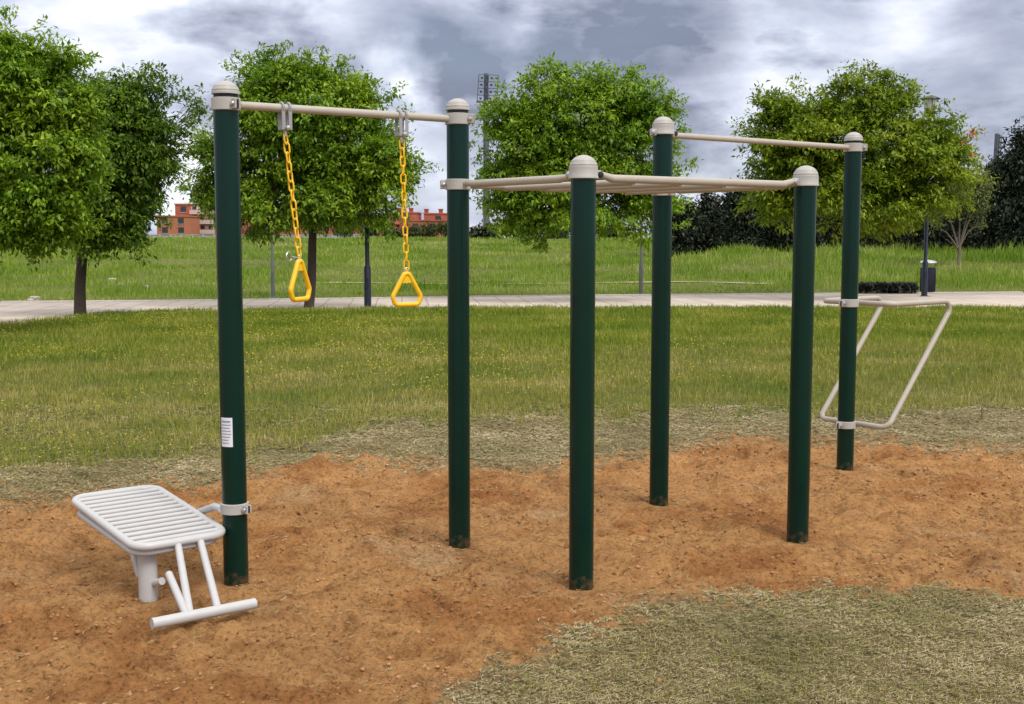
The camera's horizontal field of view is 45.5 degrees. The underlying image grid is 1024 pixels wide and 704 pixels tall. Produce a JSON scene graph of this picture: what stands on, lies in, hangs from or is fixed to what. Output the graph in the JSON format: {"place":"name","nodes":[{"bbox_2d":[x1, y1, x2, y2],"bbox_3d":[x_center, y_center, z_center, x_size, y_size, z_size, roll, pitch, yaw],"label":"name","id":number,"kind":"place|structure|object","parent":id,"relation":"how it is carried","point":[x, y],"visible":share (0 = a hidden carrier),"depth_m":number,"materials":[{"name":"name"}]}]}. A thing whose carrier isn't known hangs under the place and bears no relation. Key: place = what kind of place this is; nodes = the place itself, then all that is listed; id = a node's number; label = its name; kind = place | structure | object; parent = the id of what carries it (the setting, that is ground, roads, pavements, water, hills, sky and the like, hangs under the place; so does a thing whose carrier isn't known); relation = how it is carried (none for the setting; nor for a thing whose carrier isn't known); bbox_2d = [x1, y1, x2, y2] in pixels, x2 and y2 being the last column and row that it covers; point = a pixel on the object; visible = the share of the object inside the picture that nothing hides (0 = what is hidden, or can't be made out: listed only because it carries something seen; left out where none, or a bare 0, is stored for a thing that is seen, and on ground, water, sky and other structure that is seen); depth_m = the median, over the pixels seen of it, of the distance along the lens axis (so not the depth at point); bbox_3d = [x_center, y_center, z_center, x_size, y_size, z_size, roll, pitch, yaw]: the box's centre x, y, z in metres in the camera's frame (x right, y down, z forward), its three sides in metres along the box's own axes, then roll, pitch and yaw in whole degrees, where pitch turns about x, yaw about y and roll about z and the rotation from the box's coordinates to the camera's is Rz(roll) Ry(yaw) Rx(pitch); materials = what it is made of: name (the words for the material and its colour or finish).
{"place":"outdoors","nodes":[
{"label":"outdoors","id":0,"kind":"place"},
{"bbox_2d":[0,237,1023,703],"bbox_3d":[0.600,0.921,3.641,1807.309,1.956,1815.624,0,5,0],"label":"ground","id":1,"kind":"structure","parent":0,"point":[836,523],"depth_m":6.21,"materials":[{"name":"soil"}]},
{"bbox_2d":[29,296,39,300],"bbox_3d":[-11.727,-1.299,30.027,0.322,0.171,0.260,4,7,34],"label":"stone","id":2,"kind":"object","parent":1,"relation":"on","point":[36,298],"visible":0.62,"depth_m":29.90,"materials":[{"name":"beige stone"}]},
{"bbox_2d":[0,3,128,271],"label":"broadleaf tree","id":3,"kind":"object","parent":1,"relation":"on","point":[40,211],"visible":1,"depth_m":18.92,"materials":[{"name":"green plant"}]},
{"bbox_2d":[44,60,211,315],"bbox_3d":[-7.925,-3.088,23.694,4.373,5.152,2.467,0,5,0],"label":"broadleaf tree","id":4,"kind":"object","parent":1,"relation":"on","point":[133,200],"visible":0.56,"depth_m":23.35,"materials":[{"name":"green plant"}]},
{"bbox_2d":[157,215,200,234],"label":"apartment building","id":5,"kind":"structure","parent":1,"relation":"on","point":[189,225],"depth_m":316.39,"materials":[{"name":"orange brick"}]},
{"bbox_2d":[161,227,167,233],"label":"window","id":6,"kind":"structure","parent":5,"relation":"in","point":[165,228],"depth_m":316.33,"materials":[{"name":"grey glass"}]},
{"bbox_2d":[178,218,183,223],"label":"window","id":7,"kind":"structure","parent":5,"relation":"in","point":[180,220],"depth_m":316.10,"materials":[{"name":"grey glass"}]},
{"bbox_2d":[178,227,184,233],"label":"window","id":8,"kind":"structure","parent":5,"relation":"in","point":[180,229],"depth_m":316.33,"materials":[{"name":"grey glass"}]},
{"bbox_2d":[174,203,215,234],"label":"apartment building","id":9,"kind":"structure","parent":1,"relation":"on","point":[184,209],"depth_m":327.76,"materials":[{"name":"red brick"}]},
{"bbox_2d":[180,206,186,212],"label":"window","id":10,"kind":"structure","parent":9,"relation":"in","point":[182,208],"depth_m":327.73,"materials":[{"name":"grey glass"}]},
{"bbox_2d":[146,234,361,237],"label":"boundary wall","id":11,"kind":"structure","parent":1,"relation":"on","point":[282,236],"depth_m":298.49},
{"bbox_2d":[241,224,266,237],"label":"bush","id":12,"kind":"object","parent":1,"relation":"on","point":[247,230],"visible":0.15,"depth_m":204.46,"materials":[{"name":"green plant"}]},
{"bbox_2d":[241,211,299,234],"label":"apartment building","id":13,"kind":"structure","parent":1,"relation":"on","point":[282,233],"depth_m":333.41,"materials":[{"name":"red brick"}]},
{"bbox_2d":[268,96,279,298],"bbox_3d":[-6.076,-4.029,30.773,0.500,5.470,0.500,0,5,0],"label":"lamp post","id":14,"kind":"object","parent":1,"relation":"on","point":[272,278],"visible":0.22,"depth_m":30.93,"materials":[{"name":"grey metal"}]},
{"bbox_2d":[168,39,442,307],"bbox_3d":[-4.483,-3.748,26.370,5.509,5.954,3.265,2,6,16],"label":"broadleaf tree","id":15,"kind":"object","parent":1,"relation":"on","point":[349,179],"visible":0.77,"depth_m":25.88,"materials":[{"name":"green plant"}]},
{"bbox_2d":[300,214,352,234],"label":"apartment building","id":16,"kind":"structure","parent":1,"relation":"on","point":[330,232],"depth_m":330.42,"materials":[{"name":"red brick"}]},
{"bbox_2d":[331,225,357,237],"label":"bush","id":17,"kind":"object","parent":1,"relation":"on","point":[350,235],"visible":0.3,"depth_m":202.79,"materials":[{"name":"green plant"}]},
{"bbox_2d":[359,103,372,306],"bbox_3d":[-3.180,-3.234,26.686,0.500,4.670,0.500,0,5,0],"label":"lamp post","id":18,"kind":"object","parent":1,"relation":"on","point":[367,284],"visible":0.28,"depth_m":26.77,"materials":[{"name":"metal"}]},
{"bbox_2d":[363,227,381,236],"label":"bush","id":19,"kind":"object","parent":1,"relation":"on","point":[375,233],"visible":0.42,"depth_m":204.27,"materials":[{"name":"green plant"}]},
{"bbox_2d":[353,216,399,236],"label":"apartment building","id":20,"kind":"structure","parent":1,"relation":"on","point":[397,223],"depth_m":320.53,"materials":[{"name":"red brick"}]},
{"bbox_2d":[382,227,405,236],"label":"bush","id":21,"kind":"object","parent":1,"relation":"on","point":[399,233],"visible":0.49,"depth_m":206.29,"materials":[{"name":"green plant"}]},
{"bbox_2d":[396,208,421,237],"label":"apartment building","id":22,"kind":"structure","parent":1,"relation":"on","point":[415,215],"depth_m":332.10,"materials":[{"name":"red brick"}]},
{"bbox_2d":[404,223,423,237],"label":"bush","id":23,"kind":"object","parent":1,"relation":"on","point":[413,231],"visible":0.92,"depth_m":202.55,"materials":[{"name":"green plant"}]},
{"bbox_2d":[407,220,446,237],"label":"apartment building","id":24,"kind":"structure","parent":1,"relation":"on","point":[417,222],"depth_m":326.18,"materials":[{"name":"red brick"}]},
{"bbox_2d":[417,220,438,237],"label":"bush","id":25,"kind":"object","parent":1,"relation":"on","point":[426,231],"visible":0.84,"depth_m":208.62,"materials":[{"name":"green plant"}]},
{"bbox_2d":[423,209,446,219],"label":"apartment building","id":26,"kind":"structure","parent":1,"relation":"on","point":[441,215],"depth_m":333.98,"materials":[{"name":"red brick"}]},
{"bbox_2d":[433,219,446,236],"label":"bush","id":27,"kind":"object","parent":1,"relation":"on","point":[441,229],"visible":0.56,"depth_m":203.38,"materials":[{"name":"green plant"}]},
{"bbox_2d":[469,223,479,238],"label":"bush","id":28,"kind":"object","parent":1,"relation":"on","point":[470,233],"visible":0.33,"depth_m":118.93,"materials":[{"name":"green plant"}]},
{"bbox_2d":[476,73,498,224],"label":"floodlight mast","id":29,"kind":"object","parent":1,"relation":"on","point":[486,81],"visible":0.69,"depth_m":196.59,"materials":[{"name":"metal"}]},
{"bbox_2d":[470,219,504,238],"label":"bush","id":30,"kind":"object","parent":1,"relation":"on","point":[480,232],"visible":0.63,"depth_m":116.99,"materials":[{"name":"green plant"}]},
{"bbox_2d":[1,291,1020,301],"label":"kerb","id":31,"kind":"structure","parent":1,"relation":"on","point":[480,296],"depth_m":31.68,"materials":[{"name":"concrete"}]},
{"bbox_2d":[0,320,1023,483],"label":"dry lawn grass","id":32,"kind":"structure","parent":1,"relation":"on","point":[485,386],"depth_m":12.96,"materials":[{"name":"green plant"}]},
{"bbox_2d":[0,401,1023,703],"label":"cut grass clippings","id":33,"kind":"object","parent":1,"relation":"on","point":[776,607],"visible":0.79,"depth_m":5.22,"materials":[{"name":"plant"}]},
{"bbox_2d":[0,302,1023,410],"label":"lush lawn grass","id":34,"kind":"structure","parent":1,"relation":"on","point":[962,320],"depth_m":20.44,"materials":[{"name":"green plant"}]},
{"bbox_2d":[0,308,1022,459],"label":"lawn flowers","id":35,"kind":"object","parent":34,"relation":"on","point":[345,353],"visible":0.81,"depth_m":16.59,"materials":[{"name":"yellow plant"}]},
{"bbox_2d":[0,442,1023,703],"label":"soil crumbs","id":36,"kind":"object","parent":1,"relation":"on","point":[658,680],"visible":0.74,"depth_m":5.95,"materials":[{"name":"brown soil"}]},
{"bbox_2d":[0,437,1023,703],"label":"grass stubble","id":37,"kind":"object","parent":1,"relation":"on","point":[818,647],"depth_m":4.74,"materials":[{"name":"green plant"}]},
{"bbox_2d":[6,307,1022,322],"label":"kerb","id":38,"kind":"structure","parent":1,"relation":"on","point":[395,309],"depth_m":26.41,"materials":[{"name":"concrete"}]},
{"bbox_2d":[23,303,1018,320],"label":"path edge grass","id":39,"kind":"structure","parent":1,"relation":"on","point":[954,305],"depth_m":26.47,"materials":[{"name":"green plant"}]},
{"bbox_2d":[541,231,569,238],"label":"bush","id":40,"kind":"object","parent":1,"relation":"on","point":[561,236],"visible":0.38,"depth_m":122.78,"materials":[{"name":"green plant"}]},
{"bbox_2d":[211,81,951,590],"bbox_3d":[1.101,-0.041,6.846,5.369,2.611,1.356,-5,7,-40],"label":"workout station","id":41,"kind":"object","parent":1,"relation":"on","point":[661,187],"visible":0.99,"depth_m":6.24,"materials":[{"name":"green paint"}]},
{"bbox_2d":[71,485,257,628],"bbox_3d":[-1.575,1.031,5.567,0.544,0.622,1.438,-4,7,-32],"label":"sit up bench","id":42,"kind":"object","parent":41,"relation":"attached to","point":[143,526],"visible":0.99,"depth_m":5.53,"materials":[{"name":"white paint"}]},
{"bbox_2d":[278,101,311,301],"bbox_3d":[-1.001,-0.700,5.717,0.151,0.931,0.116,-3,6,-32],"label":"gym ring","id":43,"kind":"object","parent":41,"relation":"hanging from","point":[285,127],"visible":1,"depth_m":5.70,"materials":[{"name":"yellow plastic"}]},
{"bbox_2d":[391,109,422,306],"bbox_3d":[-0.530,-0.712,6.078,0.174,0.976,0.071,-4,7,-35],"label":"gym ring","id":44,"kind":"object","parent":41,"relation":"hanging from","point":[406,276],"visible":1,"depth_m":6.07,"materials":[{"name":"yellow plastic"}]},
{"bbox_2d":[469,51,703,253],"bbox_3d":[1.651,-4.011,28.740,5.785,6.024,3.617,0,5,0],"label":"broadleaf tree","id":45,"kind":"object","parent":1,"relation":"on","point":[539,135],"visible":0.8,"depth_m":28.21,"materials":[{"name":"green plant"}]},
{"bbox_2d":[597,230,625,238],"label":"bush","id":46,"kind":"object","parent":1,"relation":"on","point":[612,236],"visible":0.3,"depth_m":122.76,"materials":[{"name":"green plant"}]},
{"bbox_2d":[639,90,650,293],"bbox_3d":[3.461,-4.197,32.522,0.500,5.470,0.500,0,5,0],"label":"lamp post","id":47,"kind":"object","parent":1,"relation":"on","point":[641,273],"visible":0.22,"depth_m":32.67,"materials":[{"name":"grey metal"}]},
{"bbox_2d":[671,194,714,256],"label":"evergreen tree","id":48,"kind":"object","parent":1,"relation":"on","point":[685,238],"visible":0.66,"depth_m":67.06,"materials":[{"name":"green plant"}]},
{"bbox_2d":[692,192,726,250],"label":"evergreen tree","id":49,"kind":"object","parent":1,"relation":"on","point":[706,202],"visible":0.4,"depth_m":69.05,"materials":[{"name":"green plant"}]},
{"bbox_2d":[705,174,773,251],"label":"evergreen tree","id":50,"kind":"object","parent":1,"relation":"on","point":[736,229],"visible":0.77,"depth_m":66.07,"materials":[{"name":"green plant"}]},
{"bbox_2d":[752,177,786,249],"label":"evergreen tree","id":51,"kind":"object","parent":1,"relation":"on","point":[768,236],"visible":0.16,"depth_m":67.87,"materials":[{"name":"green plant"}]},
{"bbox_2d":[766,198,834,251],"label":"evergreen tree","id":52,"kind":"object","parent":1,"relation":"on","point":[789,239],"visible":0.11,"depth_m":65.39,"materials":[{"name":"green plant"}]},
{"bbox_2d":[816,208,842,246],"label":"evergreen tree","id":53,"kind":"object","parent":1,"relation":"on","point":[830,230],"visible":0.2,"depth_m":68.94,"materials":[{"name":"green plant"}]},
{"bbox_2d":[725,58,999,244],"bbox_3d":[8.505,-4.095,29.627,6.426,6.021,3.692,0,5,0],"label":"broadleaf tree","id":54,"kind":"object","parent":1,"relation":"on","point":[898,189],"visible":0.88,"depth_m":29.13,"materials":[{"name":"green plant"}]},
{"bbox_2d":[830,212,900,249],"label":"evergreen tree","id":55,"kind":"object","parent":1,"relation":"on","point":[870,241],"visible":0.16,"depth_m":67.02,"materials":[{"name":"green plant"}]},
{"bbox_2d":[858,281,919,293],"bbox_3d":[10.244,-1.755,33.418,1.789,0.403,0.540,0,5,0],"label":"hedge","id":56,"kind":"object","parent":1,"relation":"on","point":[902,287],"visible":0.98,"depth_m":33.30,"materials":[{"name":"green plant"}]},
{"bbox_2d":[883,229,910,247],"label":"evergreen tree","id":57,"kind":"object","parent":1,"relation":"on","point":[893,237],"visible":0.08,"depth_m":69.86,"materials":[{"name":"green plant"}]},
{"bbox_2d":[894,177,961,251],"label":"evergreen tree","id":58,"kind":"object","parent":1,"relation":"on","point":[937,236],"visible":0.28,"depth_m":65.14,"materials":[{"name":"green plant"}]},
{"bbox_2d":[919,260,936,291],"bbox_3d":[11.518,-2.024,33.796,0.470,1.055,0.470,0,5,0],"label":"litter bin","id":59,"kind":"object","parent":1,"relation":"on","point":[931,279],"visible":0.68,"depth_m":33.62,"materials":[{"name":"metal"}]},
{"bbox_2d":[920,95,940,295],"bbox_3d":[10.768,-3.996,31.635,0.500,5.240,0.500,0,5,0],"label":"lamp post","id":60,"kind":"object","parent":1,"relation":"on","point":[924,285],"visible":0.48,"depth_m":31.73,"materials":[{"name":"metal"}]},
{"bbox_2d":[944,169,969,245],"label":"evergreen tree","id":61,"kind":"object","parent":1,"relation":"on","point":[955,226],"visible":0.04,"depth_m":70.89,"materials":[{"name":"green plant"}]},
{"bbox_2d":[920,169,1005,264],"bbox_3d":[18.152,-5.454,49.679,3.225,4.249,2.309,-2,6,-18],"label":"young tree","id":62,"kind":"object","parent":1,"relation":"on","point":[979,200],"visible":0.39,"depth_m":49.54,"materials":[{"name":"green plant"}]},
{"bbox_2d":[955,173,986,250],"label":"evergreen tree","id":63,"kind":"object","parent":1,"relation":"on","point":[975,241],"visible":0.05,"depth_m":65.36,"materials":[{"name":"green plant"}]},
{"bbox_2d":[960,149,1005,252],"bbox_3d":[24.466,-7.073,61.567,3.695,6.189,3.458,0,5,0],"label":"evergreen tree","id":64,"kind":"object","parent":1,"relation":"on","point":[986,243],"visible":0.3,"depth_m":61.25,"materials":[{"name":"green plant"}]},
{"bbox_2d":[993,133,1003,160],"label":"tower building","id":65,"kind":"structure","parent":1,"relation":"on","point":[997,145],"depth_m":256.58,"materials":[{"name":"metal"}]},
{"bbox_2d":[981,116,1023,249],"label":"evergreen tree","id":66,"kind":"object","parent":1,"relation":"on","point":[1011,188],"visible":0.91,"depth_m":59.12,"materials":[{"name":"green plant"}]},
{"bbox_2d":[0,235,1023,300],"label":"field grass","id":67,"kind":"structure","parent":0,"point":[827,273],"depth_m":49.42,"materials":[{"name":"green plant"}]},
{"bbox_2d":[0,292,1023,322],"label":"path","id":68,"kind":"structure","parent":0,"point":[16,310],"depth_m":28.92,"materials":[{"name":"concrete"}]},
{"bbox_2d":[0,0,1023,237],"label":"sky","id":69,"kind":"structure","parent":0,"point":[971,52],"materials":[{"name":"grey"}]},
{"bbox_2d":[321,281,773,283],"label":"field path","id":70,"kind":"structure","parent":0,"point":[595,282],"depth_m":40.32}
]}

